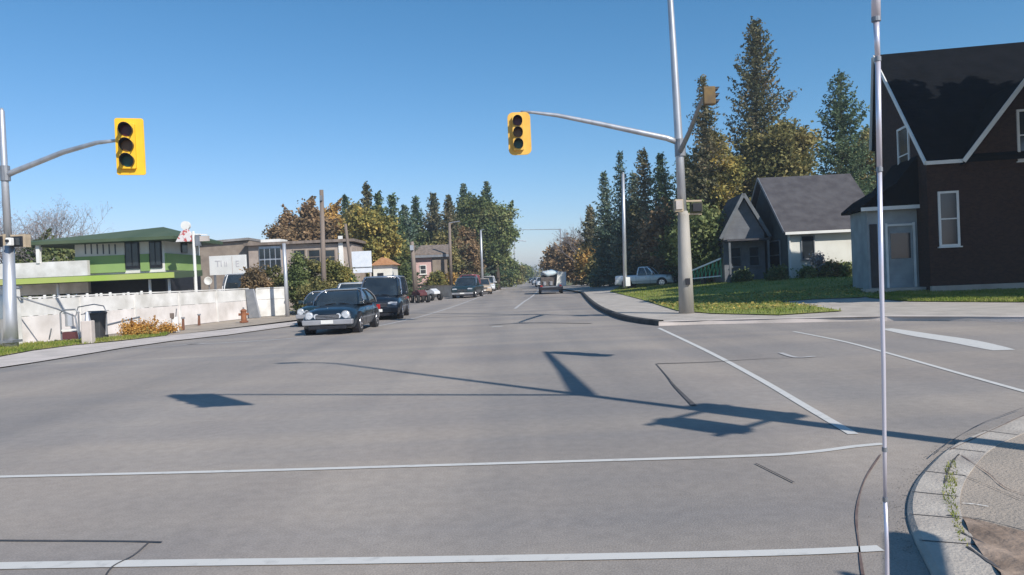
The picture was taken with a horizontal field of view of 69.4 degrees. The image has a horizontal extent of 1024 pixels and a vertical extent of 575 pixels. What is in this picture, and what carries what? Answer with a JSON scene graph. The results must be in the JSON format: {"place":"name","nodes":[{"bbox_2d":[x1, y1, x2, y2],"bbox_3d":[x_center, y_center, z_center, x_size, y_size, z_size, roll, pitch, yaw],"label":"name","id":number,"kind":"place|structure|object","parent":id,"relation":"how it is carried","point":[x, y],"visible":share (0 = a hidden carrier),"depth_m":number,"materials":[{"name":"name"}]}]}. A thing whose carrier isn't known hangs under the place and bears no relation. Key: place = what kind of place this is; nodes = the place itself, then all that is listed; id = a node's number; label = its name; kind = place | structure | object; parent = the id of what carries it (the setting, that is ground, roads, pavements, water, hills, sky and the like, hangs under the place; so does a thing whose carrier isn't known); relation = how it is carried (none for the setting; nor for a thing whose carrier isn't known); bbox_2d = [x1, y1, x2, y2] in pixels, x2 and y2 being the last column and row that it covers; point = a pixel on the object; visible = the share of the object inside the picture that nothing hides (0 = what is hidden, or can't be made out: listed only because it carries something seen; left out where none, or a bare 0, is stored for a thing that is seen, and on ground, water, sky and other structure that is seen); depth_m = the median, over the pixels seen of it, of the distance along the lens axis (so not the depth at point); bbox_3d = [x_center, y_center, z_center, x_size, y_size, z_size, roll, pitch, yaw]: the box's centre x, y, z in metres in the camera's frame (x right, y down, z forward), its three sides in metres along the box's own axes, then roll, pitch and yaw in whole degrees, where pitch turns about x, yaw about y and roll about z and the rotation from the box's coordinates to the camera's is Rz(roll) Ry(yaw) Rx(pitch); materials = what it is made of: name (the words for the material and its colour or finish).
{"place":"outdoors","nodes":[
{"label":"outdoors","id":0,"kind":"place"},
{"bbox_2d":[0,331,169,355],"bbox_3d":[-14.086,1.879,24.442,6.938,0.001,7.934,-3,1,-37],"label":"grass verge","id":1,"kind":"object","parent":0,"point":[83,343],"depth_m":25.16,"materials":[{"name":"green plant"}]},
{"bbox_2d":[0,286,22,344],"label":"meter cabinet","id":2,"kind":"object","parent":1,"relation":"on","point":[19,317],"visible":0.19,"depth_m":25.60,"materials":[{"name":"white metal"}]},
{"bbox_2d":[0,108,114,346],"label":"signal pole","id":3,"kind":"object","parent":1,"relation":"on","point":[10,330],"visible":0.85,"depth_m":24.37,"materials":[{"name":"metal"}]},
{"bbox_2d":[114,118,145,174],"bbox_3d":[-11.542,-4.277,22.292,0.800,1.722,0.679,-3,1,-17],"label":"traffic signal","id":4,"kind":"object","parent":3,"relation":"attached to","point":[130,146],"visible":1,"depth_m":22.35,"materials":[{"name":"yellow plastic"}]},
{"bbox_2d":[48,309,79,339],"bbox_3d":[-16.221,1.373,26.762,1.104,1.180,0.280,-3,1,-6],"label":"pipe assembly","id":5,"kind":"object","parent":1,"relation":"on","point":[69,320],"visible":0.86,"depth_m":26.69,"materials":[{"name":"metal"}]},
{"bbox_2d":[81,312,95,344],"bbox_3d":[-14.427,1.376,25.131,0.373,1.100,0.300,-3,1,-6],"label":"concrete post","id":6,"kind":"object","parent":1,"relation":"on","point":[88,329],"visible":0.88,"depth_m":25.00,"materials":[{"name":"concrete"}]},
{"bbox_2d":[87,311,108,337],"bbox_3d":[-15.291,1.387,27.224,0.560,1.060,0.590,-3,1,-3],"label":"refuse bin","id":7,"kind":"object","parent":1,"relation":"on","point":[98,318],"visible":0.62,"depth_m":27.05,"materials":[{"name":"grey plastic"}]},
{"bbox_2d":[118,315,172,335],"bbox_3d":[-14.322,1.546,28.716,1.857,0.939,2.339,-3,1,0],"label":"weed clump","id":8,"kind":"object","parent":1,"relation":"on","point":[144,328],"visible":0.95,"depth_m":28.47,"materials":[{"name":"orange plant"}]},
{"bbox_2d":[0,320,297,366],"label":"pavement","id":9,"kind":"structure","parent":0,"point":[37,356],"depth_m":23.62,"materials":[{"name":"concrete"}]},
{"bbox_2d":[0,297,414,367],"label":"gravel shoulder","id":10,"kind":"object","parent":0,"point":[224,324],"visible":0.04,"depth_m":33.11},
{"bbox_2d":[0,288,248,344],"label":"wall","id":11,"kind":"structure","parent":10,"relation":"on","point":[35,328],"depth_m":32.11,"materials":[{"name":"white concrete"}]},
{"bbox_2d":[218,273,245,302],"bbox_3d":[-17.659,0.463,48.488,2.670,2.780,5.544,-3,1,-8],"label":"white truck","id":12,"kind":"object","parent":10,"relation":"on","point":[230,281],"visible":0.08,"depth_m":47.65,"materials":[{"name":"paint"}]},
{"bbox_2d":[245,289,260,317],"bbox_3d":[-14.419,0.888,41.197,0.789,1.631,0.080,-3,1,0],"label":"leaning panel","id":13,"kind":"object","parent":10,"relation":"on","point":[253,307],"visible":1,"depth_m":41.16,"materials":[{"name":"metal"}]},
{"bbox_2d":[235,260,274,300],"bbox_3d":[-15.634,0.012,45.970,2.720,3.413,2.914,-3,1,0],"label":"hedge bush","id":14,"kind":"object","parent":10,"relation":"on","point":[254,278],"visible":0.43,"depth_m":45.40,"materials":[{"name":"brown plant"}]},
{"bbox_2d":[255,287,285,316],"bbox_3d":[-14.000,0.831,43.028,1.706,1.680,0.120,-3,1,-27],"label":"white fence","id":15,"kind":"object","parent":10,"relation":"on","point":[273,304],"visible":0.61,"depth_m":43.00,"materials":[{"name":"white concrete"}]},
{"bbox_2d":[264,264,289,307],"bbox_3d":[-15.025,0.061,47.074,2.363,3.225,2.810,-3,1,-31],"label":"hedge bush","id":16,"kind":"object","parent":10,"relation":"on","point":[274,276],"visible":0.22,"depth_m":46.64,"materials":[{"name":"green plant"}]},
{"bbox_2d":[282,243,289,316],"bbox_3d":[-12.675,-0.316,41.492,0.243,4.319,0.228,-3,1,0],"label":"utility pole","id":17,"kind":"object","parent":10,"relation":"on","point":[287,311],"visible":0.86,"depth_m":41.40,"materials":[{"name":"metal"}]},
{"bbox_2d":[277,250,315,312],"bbox_3d":[-13.094,-0.344,45.063,2.359,3.941,2.379,-2,1,27],"label":"bush","id":18,"kind":"object","parent":10,"relation":"on","point":[297,275],"visible":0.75,"depth_m":44.64,"materials":[{"name":"green plant"}]},
{"bbox_2d":[291,275,339,309],"bbox_3d":[-11.063,0.427,42.983,3.406,2.316,2.807,-3,1,0],"label":"bush","id":19,"kind":"object","parent":10,"relation":"on","point":[314,285],"visible":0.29,"depth_m":42.59,"materials":[{"name":"green plant"}]},
{"bbox_2d":[319,190,326,280],"bbox_3d":[-11.252,-1.990,43.943,0.439,7.611,0.382,-3,1,0],"label":"utility pole","id":20,"kind":"object","parent":10,"relation":"on","point":[322,243],"visible":0.68,"depth_m":43.84,"materials":[{"name":"brown wood"}]},
{"bbox_2d":[318,253,356,287],"bbox_3d":[-10.839,-0.310,46.021,2.854,3.628,2.661,-3,1,0],"label":"bush","id":21,"kind":"object","parent":10,"relation":"on","point":[340,272],"visible":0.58,"depth_m":45.56,"materials":[{"name":"green plant"}]},
{"bbox_2d":[351,251,371,276],"bbox_3d":[-10.919,-0.942,53.976,1.460,3.405,0.180,-3,1,0],"label":"sign board","id":22,"kind":"object","parent":10,"relation":"on","point":[361,261],"visible":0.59,"depth_m":53.89,"materials":[{"name":"metal"}]},
{"bbox_2d":[339,204,409,276],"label":"deciduous tree","id":23,"kind":"object","parent":10,"relation":"on","point":[375,230],"visible":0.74,"depth_m":64.95,"materials":[{"name":"yellow plant"}]},
{"bbox_2d":[372,257,399,275],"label":"shed","id":24,"kind":"structure","parent":10,"relation":"on","point":[382,266],"depth_m":61.98,"materials":[{"name":"paint"}]},
{"bbox_2d":[391,238,411,281],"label":"deciduous tree","id":25,"kind":"object","parent":10,"relation":"on","point":[403,266],"visible":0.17,"depth_m":69.37,"materials":[{"name":"green plant"}]},
{"bbox_2d":[399,204,426,296],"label":"spruce tree","id":26,"kind":"object","parent":10,"relation":"on","point":[408,222],"visible":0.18,"depth_m":79.71,"materials":[{"name":"green plant"}]},
{"bbox_2d":[437,194,486,277],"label":"spruce tree","id":27,"kind":"object","parent":10,"relation":"on","point":[448,211],"visible":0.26,"depth_m":93.30,"materials":[{"name":"green plant"}]},
{"bbox_2d":[21,280,582,316],"bbox_3d":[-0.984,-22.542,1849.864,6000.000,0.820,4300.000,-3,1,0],"label":"ground","id":28,"kind":"structure","parent":0,"point":[569,283],"depth_m":89.86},
{"bbox_2d":[0,228,76,314],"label":"deciduous tree","id":29,"kind":"object","parent":28,"relation":"on","point":[55,254],"visible":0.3,"depth_m":49.74,"materials":[{"name":"green plant"}]},
{"bbox_2d":[0,198,99,315],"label":"bare tree","id":30,"kind":"object","parent":28,"relation":"on","point":[41,232],"visible":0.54,"depth_m":51.77,"materials":[{"name":"brown plant"}]},
{"bbox_2d":[2,193,114,247],"bbox_3d":[-34.843,-2.279,55.466,6.343,9.667,12.314,-2,1,45],"label":"bare tree","id":31,"kind":"object","parent":28,"relation":"on","point":[56,224],"visible":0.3,"depth_m":55.66,"materials":[{"name":"brown plant"}]},
{"bbox_2d":[0,227,222,310],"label":"green building","id":32,"kind":"structure","parent":28,"relation":"on","point":[159,259],"depth_m":40.88,"materials":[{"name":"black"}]},
{"bbox_2d":[176,221,209,291],"bbox_3d":[-17.185,-0.833,39.983,1.777,5.530,0.200,-3,1,0],"label":"pole sign","id":33,"kind":"object","parent":28,"relation":"on","point":[186,235],"visible":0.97,"depth_m":39.87,"materials":[{"name":"white metal"}]},
{"bbox_2d":[209,255,246,288],"bbox_3d":[-19.521,-0.505,50.978,2.620,3.410,0.198,-2,1,6],"label":"sign board","id":34,"kind":"object","parent":28,"relation":"on","point":[226,264],"visible":0.83,"depth_m":50.89,"materials":[{"name":"white paint"}]},
{"bbox_2d":[199,236,367,306],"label":"tan building","id":35,"kind":"structure","parent":28,"relation":"on","point":[269,252],"depth_m":59.56,"materials":[{"name":"beige paint"}]},
{"bbox_2d":[259,246,281,271],"bbox_3d":[-19.452,-2.320,59.494,1.751,2.000,0.140,-2,1,0],"label":"window","id":36,"kind":"structure","parent":35,"relation":"in","point":[271,255],"depth_m":59.42,"materials":[{"name":"glass"}]},
{"bbox_2d":[261,204,312,240],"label":"deciduous tree","id":37,"kind":"object","parent":28,"relation":"on","point":[284,228],"visible":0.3,"depth_m":78.99,"materials":[{"name":"brown plant"}]},
{"bbox_2d":[293,196,339,240],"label":"deciduous tree","id":38,"kind":"object","parent":28,"relation":"on","point":[310,210],"visible":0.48,"depth_m":80.58,"materials":[{"name":"brown plant"}]},
{"bbox_2d":[324,198,345,238],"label":"deciduous tree","id":39,"kind":"object","parent":28,"relation":"on","point":[334,208],"visible":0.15,"depth_m":83.33,"materials":[{"name":"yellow plant"}]},
{"bbox_2d":[383,192,427,295],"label":"spruce tree","id":40,"kind":"object","parent":28,"relation":"on","point":[392,203],"visible":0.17,"depth_m":73.51,"materials":[{"name":"green plant"}]},
{"bbox_2d":[408,195,425,285],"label":"spruce tree","id":41,"kind":"object","parent":28,"relation":"on","point":[417,215],"visible":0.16,"depth_m":97.56,"materials":[{"name":"green plant"}]},
{"bbox_2d":[414,244,448,287],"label":"pink house","id":42,"kind":"structure","parent":28,"relation":"on","point":[429,259],"depth_m":79.08,"materials":[{"name":"paint"}]},
{"bbox_2d":[420,193,444,239],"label":"spruce tree","id":43,"kind":"object","parent":28,"relation":"on","point":[433,217],"visible":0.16,"depth_m":97.47,"materials":[{"name":"green plant"}]},
{"bbox_2d":[426,226,464,272],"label":"deciduous tree","id":44,"kind":"object","parent":28,"relation":"on","point":[442,239],"visible":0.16,"depth_m":89.64,"materials":[{"name":"green plant"}]},
{"bbox_2d":[453,225,488,275],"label":"deciduous tree","id":45,"kind":"object","parent":28,"relation":"on","point":[473,253],"visible":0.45,"depth_m":94.42,"materials":[{"name":"brown plant"}]},
{"bbox_2d":[454,192,501,260],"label":"deciduous tree","id":46,"kind":"object","parent":28,"relation":"on","point":[475,213],"visible":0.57,"depth_m":98.50,"materials":[{"name":"green plant"}]},
{"bbox_2d":[481,181,513,287],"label":"spruce tree","id":47,"kind":"object","parent":28,"relation":"on","point":[486,190],"visible":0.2,"depth_m":105.51,"materials":[{"name":"green plant"}]},
{"bbox_2d":[483,198,523,289],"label":"deciduous tree","id":48,"kind":"object","parent":28,"relation":"on","point":[507,235],"visible":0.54,"depth_m":102.46,"materials":[{"name":"green plant"}]},
{"bbox_2d":[501,255,521,286],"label":"deciduous tree","id":49,"kind":"object","parent":28,"relation":"on","point":[516,274],"visible":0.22,"depth_m":128.74,"materials":[{"name":"green plant"}]},
{"bbox_2d":[538,242,566,277],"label":"deciduous tree","id":50,"kind":"object","parent":28,"relation":"on","point":[548,262],"visible":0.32,"depth_m":118.76,"materials":[{"name":"brown plant"}]},
{"bbox_2d":[553,233,583,284],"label":"deciduous tree","id":51,"kind":"object","parent":28,"relation":"on","point":[566,265],"visible":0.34,"depth_m":103.79,"materials":[{"name":"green plant"}]},
{"bbox_2d":[569,204,599,285],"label":"spruce tree","id":52,"kind":"object","parent":28,"relation":"on","point":[589,224],"visible":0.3,"depth_m":91.34,"materials":[{"name":"green plant"}]},
{"bbox_2d":[582,170,620,286],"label":"spruce tree","id":53,"kind":"object","parent":28,"relation":"on","point":[604,199],"visible":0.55,"depth_m":75.58,"materials":[{"name":"green plant"}]},
{"bbox_2d":[808,68,875,195],"bbox_3d":[27.753,-9.695,61.584,12.687,17.368,13.095,-3,1,0],"label":"spruce tree","id":54,"kind":"object","parent":28,"relation":"on","point":[840,117],"visible":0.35,"depth_m":61.35,"materials":[{"name":"green plant"}]},
{"bbox_2d":[841,42,1023,292],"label":"brick house","id":55,"kind":"structure","parent":28,"relation":"on","point":[953,163],"depth_m":31.92,"materials":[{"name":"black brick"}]},
{"bbox_2d":[896,126,909,164],"bbox_3d":[17.690,-5.952,33.458,0.130,2.605,1.570,-2,1,10],"label":"window","id":56,"kind":"structure","parent":55,"relation":"in","point":[903,139],"depth_m":33.50,"materials":[{"name":"grey glass"}]},
{"bbox_2d":[937,190,962,247],"bbox_3d":[18.194,-2.837,30.781,0.920,2.355,0.130,-2,1,10],"label":"window","id":57,"kind":"structure","parent":55,"relation":"in","point":[948,201],"depth_m":30.82,"materials":[{"name":"grey glass"}]},
{"bbox_2d":[1016,109,1023,162],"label":"window","id":58,"kind":"structure","parent":55,"relation":"in","point":[1019,112],"depth_m":30.22,"materials":[{"name":"grey glass"}]},
{"bbox_2d":[0,281,1023,574],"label":"road","id":59,"kind":"structure","parent":0,"point":[558,375],"depth_m":7.34,"materials":[{"name":"grey asphalt"}]},
{"bbox_2d":[296,290,322,325],"bbox_3d":[-7.970,0.856,31.597,1.970,1.475,4.044,-3,1,0],"label":"car","id":60,"kind":"object","parent":59,"relation":"on","point":[305,309],"visible":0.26,"depth_m":30.06,"materials":[{"name":"teal paint"}]},
{"bbox_2d":[302,287,379,334],"bbox_3d":[-5.991,0.798,26.297,2.240,1.555,4.544,-2,1,1],"label":"sedan","id":61,"kind":"object","parent":59,"relation":"on","point":[356,309],"visible":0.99,"depth_m":25.11,"materials":[{"name":"blue paint"}]},
{"bbox_2d":[361,275,408,318],"bbox_3d":[-6.005,0.462,34.694,2.380,2.020,4.944,-3,1,-3],"label":"minivan","id":62,"kind":"object","parent":59,"relation":"on","point":[389,293],"visible":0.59,"depth_m":33.47,"materials":[{"name":"blue paint"}]},
{"bbox_2d":[0,443,881,477],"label":"road marking","id":63,"kind":"object","parent":59,"relation":"on","point":[556,461],"visible":0.98,"depth_m":6.42,"materials":[{"name":"paint"}]},
{"bbox_2d":[0,545,883,568],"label":"road marking","id":64,"kind":"object","parent":59,"relation":"on","point":[346,560],"visible":1,"depth_m":4.25,"materials":[{"name":"paint"}]},
{"bbox_2d":[451,277,483,297],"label":"sedan","id":65,"kind":"object","parent":59,"relation":"on","point":[467,285],"visible":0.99,"depth_m":66.62,"materials":[{"name":"teal paint"}]},
{"bbox_2d":[581,292,663,325],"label":"kerb","id":66,"kind":"structure","parent":59,"relation":"on","point":[628,318],"depth_m":25.35,"materials":[{"name":"grey concrete"}]},
{"bbox_2d":[658,328,857,433],"bbox_3d":[3.727,1.253,13.904,0.218,0.001,14.042,-2,1,4],"label":"road marking","id":67,"kind":"object","parent":59,"relation":"on","point":[838,425],"visible":1,"depth_m":9.26,"materials":[{"name":"paint"}]},
{"bbox_2d":[659,315,1023,325],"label":"side road kerb","id":68,"kind":"structure","parent":59,"relation":"on","point":[859,318],"depth_m":20.40,"materials":[{"name":"concrete"}]},
{"bbox_2d":[792,331,1023,391],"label":"road marking","id":69,"kind":"object","parent":59,"relation":"on","point":[1003,385],"visible":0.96,"depth_m":11.02,"materials":[{"name":"paint"}]},
{"bbox_2d":[885,328,1014,349],"bbox_3d":[8.732,1.019,15.113,0.611,0.001,5.073,-2,1,5],"label":"road marking","id":70,"kind":"object","parent":59,"relation":"on","point":[976,343],"visible":0.96,"depth_m":14.50,"materials":[{"name":"paint"}]},
{"bbox_2d":[906,416,1023,574],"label":"kerb","id":71,"kind":"structure","parent":59,"relation":"on","point":[946,557],"depth_m":4.62,"materials":[{"name":"concrete"}]},
{"bbox_2d":[941,460,967,545],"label":"weeds","id":72,"kind":"object","parent":71,"relation":"on","point":[947,494],"visible":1,"depth_m":4.89,"materials":[{"name":"green plant"}]},
{"bbox_2d":[0,0,1023,298],"label":"sky","id":73,"kind":"structure","parent":0,"point":[248,109],"materials":[{"name":"blue"}]},
{"bbox_2d":[610,276,890,314],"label":"lawn","id":74,"kind":"structure","parent":0,"point":[771,290],"depth_m":36.17,"materials":[{"name":"green plant"}]},
{"bbox_2d":[597,150,640,281],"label":"spruce tree","id":75,"kind":"object","parent":74,"relation":"on","point":[618,196],"visible":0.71,"depth_m":69.55,"materials":[{"name":"green plant"}]},
{"bbox_2d":[621,172,629,287],"bbox_3d":[7.570,-3.885,49.862,0.440,7.787,0.458,-3,1,0],"label":"metal pole","id":76,"kind":"object","parent":74,"relation":"on","point":[626,281],"visible":1,"depth_m":49.86,"materials":[{"name":"silver metal"}]},
{"bbox_2d":[619,147,660,274],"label":"spruce tree","id":77,"kind":"object","parent":74,"relation":"on","point":[644,184],"visible":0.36,"depth_m":67.60,"materials":[{"name":"green plant"}]},
{"bbox_2d":[615,266,676,288],"bbox_3d":[11.036,-0.852,60.996,4.844,1.760,2.320,-2,1,22],"label":"pickup truck","id":78,"kind":"object","parent":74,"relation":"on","point":[647,275],"visible":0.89,"depth_m":60.15,"materials":[{"name":"white paint"}]},
{"bbox_2d":[628,195,677,278],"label":"deciduous tree","id":79,"kind":"object","parent":74,"relation":"on","point":[651,229],"visible":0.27,"depth_m":63.21,"materials":[{"name":"green plant"}]},
{"bbox_2d":[633,151,676,279],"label":"spruce tree","id":80,"kind":"object","parent":74,"relation":"on","point":[660,178],"visible":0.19,"depth_m":65.85,"materials":[{"name":"green plant"}]},
{"bbox_2d":[647,153,700,280],"bbox_3d":[14.417,-5.988,61.947,6.383,11.329,6.570,-3,1,-26],"label":"spruce tree","id":81,"kind":"object","parent":74,"relation":"on","point":[670,216],"visible":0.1,"depth_m":61.80,"materials":[{"name":"green plant"}]},
{"bbox_2d":[650,225,699,281],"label":"deciduous tree","id":82,"kind":"object","parent":74,"relation":"on","point":[665,248],"visible":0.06,"depth_m":57.57,"materials":[{"name":"green plant"}]},
{"bbox_2d":[665,196,726,284],"bbox_3d":[12.873,-3.179,50.086,5.037,6.090,5.278,-3,1,0],"label":"deciduous tree","id":83,"kind":"object","parent":74,"relation":"on","point":[705,229],"visible":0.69,"depth_m":48.86,"materials":[{"name":"green plant"}]},
{"bbox_2d":[674,129,741,207],"bbox_3d":[15.264,-6.527,56.741,5.310,12.066,5.673,-3,1,-37],"label":"deciduous tree","id":84,"kind":"object","parent":74,"relation":"on","point":[689,165],"visible":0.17,"depth_m":56.19,"materials":[{"name":"green plant"}]},
{"bbox_2d":[674,74,742,279],"bbox_3d":[14.956,-8.285,55.342,6.070,15.674,6.676,-3,1,0],"label":"spruce tree","id":85,"kind":"object","parent":74,"relation":"on","point":[704,119],"visible":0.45,"depth_m":55.05,"materials":[{"name":"green plant"}]},
{"bbox_2d":[698,137,754,211],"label":"deciduous tree","id":86,"kind":"object","parent":74,"relation":"on","point":[735,173],"visible":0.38,"depth_m":54.77,"materials":[{"name":"green plant"}]},
{"bbox_2d":[712,193,771,282],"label":"grey house","id":87,"kind":"structure","parent":74,"relation":"on","point":[744,234],"depth_m":47.86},
{"bbox_2d":[649,285,898,310],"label":"fallen leaves","id":88,"kind":"object","parent":74,"relation":"on","point":[726,296],"visible":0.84,"depth_m":31.57,"materials":[{"name":"yellow plant"}]},
{"bbox_2d":[763,263,794,280],"bbox_3d":[15.757,-0.888,43.982,1.510,1.082,1.831,-3,1,-14],"label":"bush","id":89,"kind":"object","parent":74,"relation":"on","point":[778,272],"visible":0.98,"depth_m":43.59,"materials":[{"name":"green plant"}]},
{"bbox_2d":[732,114,828,198],"bbox_3d":[20.233,-7.052,56.523,7.562,12.540,7.675,-3,1,0],"label":"deciduous tree","id":90,"kind":"object","parent":74,"relation":"on","point":[785,151],"visible":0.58,"depth_m":55.16,"materials":[{"name":"green plant"}]},
{"bbox_2d":[723,16,841,191],"bbox_3d":[20.505,-11.404,60.850,14.250,21.145,12.447,-3,1,0],"label":"spruce tree","id":91,"kind":"object","parent":74,"relation":"on","point":[754,117],"visible":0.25,"depth_m":59.25,"materials":[{"name":"green plant"}]},
{"bbox_2d":[750,174,864,277],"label":"cream house","id":92,"kind":"structure","parent":74,"relation":"on","point":[801,217],"depth_m":46.40,"materials":[{"name":"grey"}]},
{"bbox_2d":[769,240,780,267],"bbox_3d":[16.845,-2.044,47.589,0.130,1.955,2.520,-2,1,2],"label":"window","id":93,"kind":"structure","parent":92,"relation":"in","point":[775,249],"depth_m":47.38,"materials":[{"name":"glass"}]},
{"bbox_2d":[800,235,814,260],"bbox_3d":[17.980,-2.409,44.884,0.940,1.505,0.130,-2,1,2],"label":"window","id":94,"kind":"structure","parent":92,"relation":"in","point":[808,241],"depth_m":44.92,"materials":[{"name":"glass"}]},
{"bbox_2d":[563,283,1023,321],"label":"corner pavement","id":95,"kind":"structure","parent":0,"point":[604,296],"depth_m":24.27,"materials":[{"name":"concrete"}]},
{"bbox_2d":[570,240,597,277],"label":"deciduous tree","id":96,"kind":"object","parent":95,"relation":"on","point":[583,258],"visible":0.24,"depth_m":90.55,"materials":[{"name":"yellow plant"}]},
{"bbox_2d":[520,0,702,313],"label":"signal pole","id":97,"kind":"object","parent":95,"relation":"on","point":[685,278],"visible":0.91,"depth_m":25.32,"materials":[{"name":"metal"}]},
{"bbox_2d":[507,112,531,154],"bbox_3d":[0.202,-5.371,25.759,0.651,1.491,0.706,-2,1,38],"label":"traffic signal","id":98,"kind":"object","parent":97,"relation":"attached to","point":[519,133],"visible":1,"depth_m":25.81,"materials":[{"name":"yellow plastic"}]},
{"bbox_2d":[702,86,719,105],"bbox_3d":[5.352,-5.143,19.838,0.443,0.496,0.159,-3,1,0],"label":"traffic signal","id":99,"kind":"object","parent":97,"relation":"attached to","point":[710,95],"visible":1,"depth_m":19.76,"materials":[{"name":"yellow plastic"}]},
{"bbox_2d":[830,125,875,190],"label":"deciduous tree","id":100,"kind":"object","parent":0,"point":[869,161],"visible":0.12,"depth_m":64.95,"materials":[{"name":"green plant"}]},
{"bbox_2d":[871,0,888,574],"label":"antenna rod","id":101,"kind":"object","parent":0,"point":[875,12],"visible":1,"depth_m":1.20,"materials":[{"name":"silver metal"}]},
{"bbox_2d":[866,287,1023,301],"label":"grass","id":102,"kind":"structure","parent":0,"point":[1003,295],"depth_m":27.97,"materials":[{"name":"green plant"}]},
{"bbox_2d":[960,434,1023,574],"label":"pavement","id":103,"kind":"structure","parent":0,"point":[1003,464],"depth_m":5.02,"materials":[{"name":"grey concrete"}]},
{"bbox_2d":[963,517,1023,574],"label":"bare soil","id":104,"kind":"structure","parent":103,"relation":"on","point":[1002,548],"depth_m":4.01,"materials":[{"name":"brown soil"}]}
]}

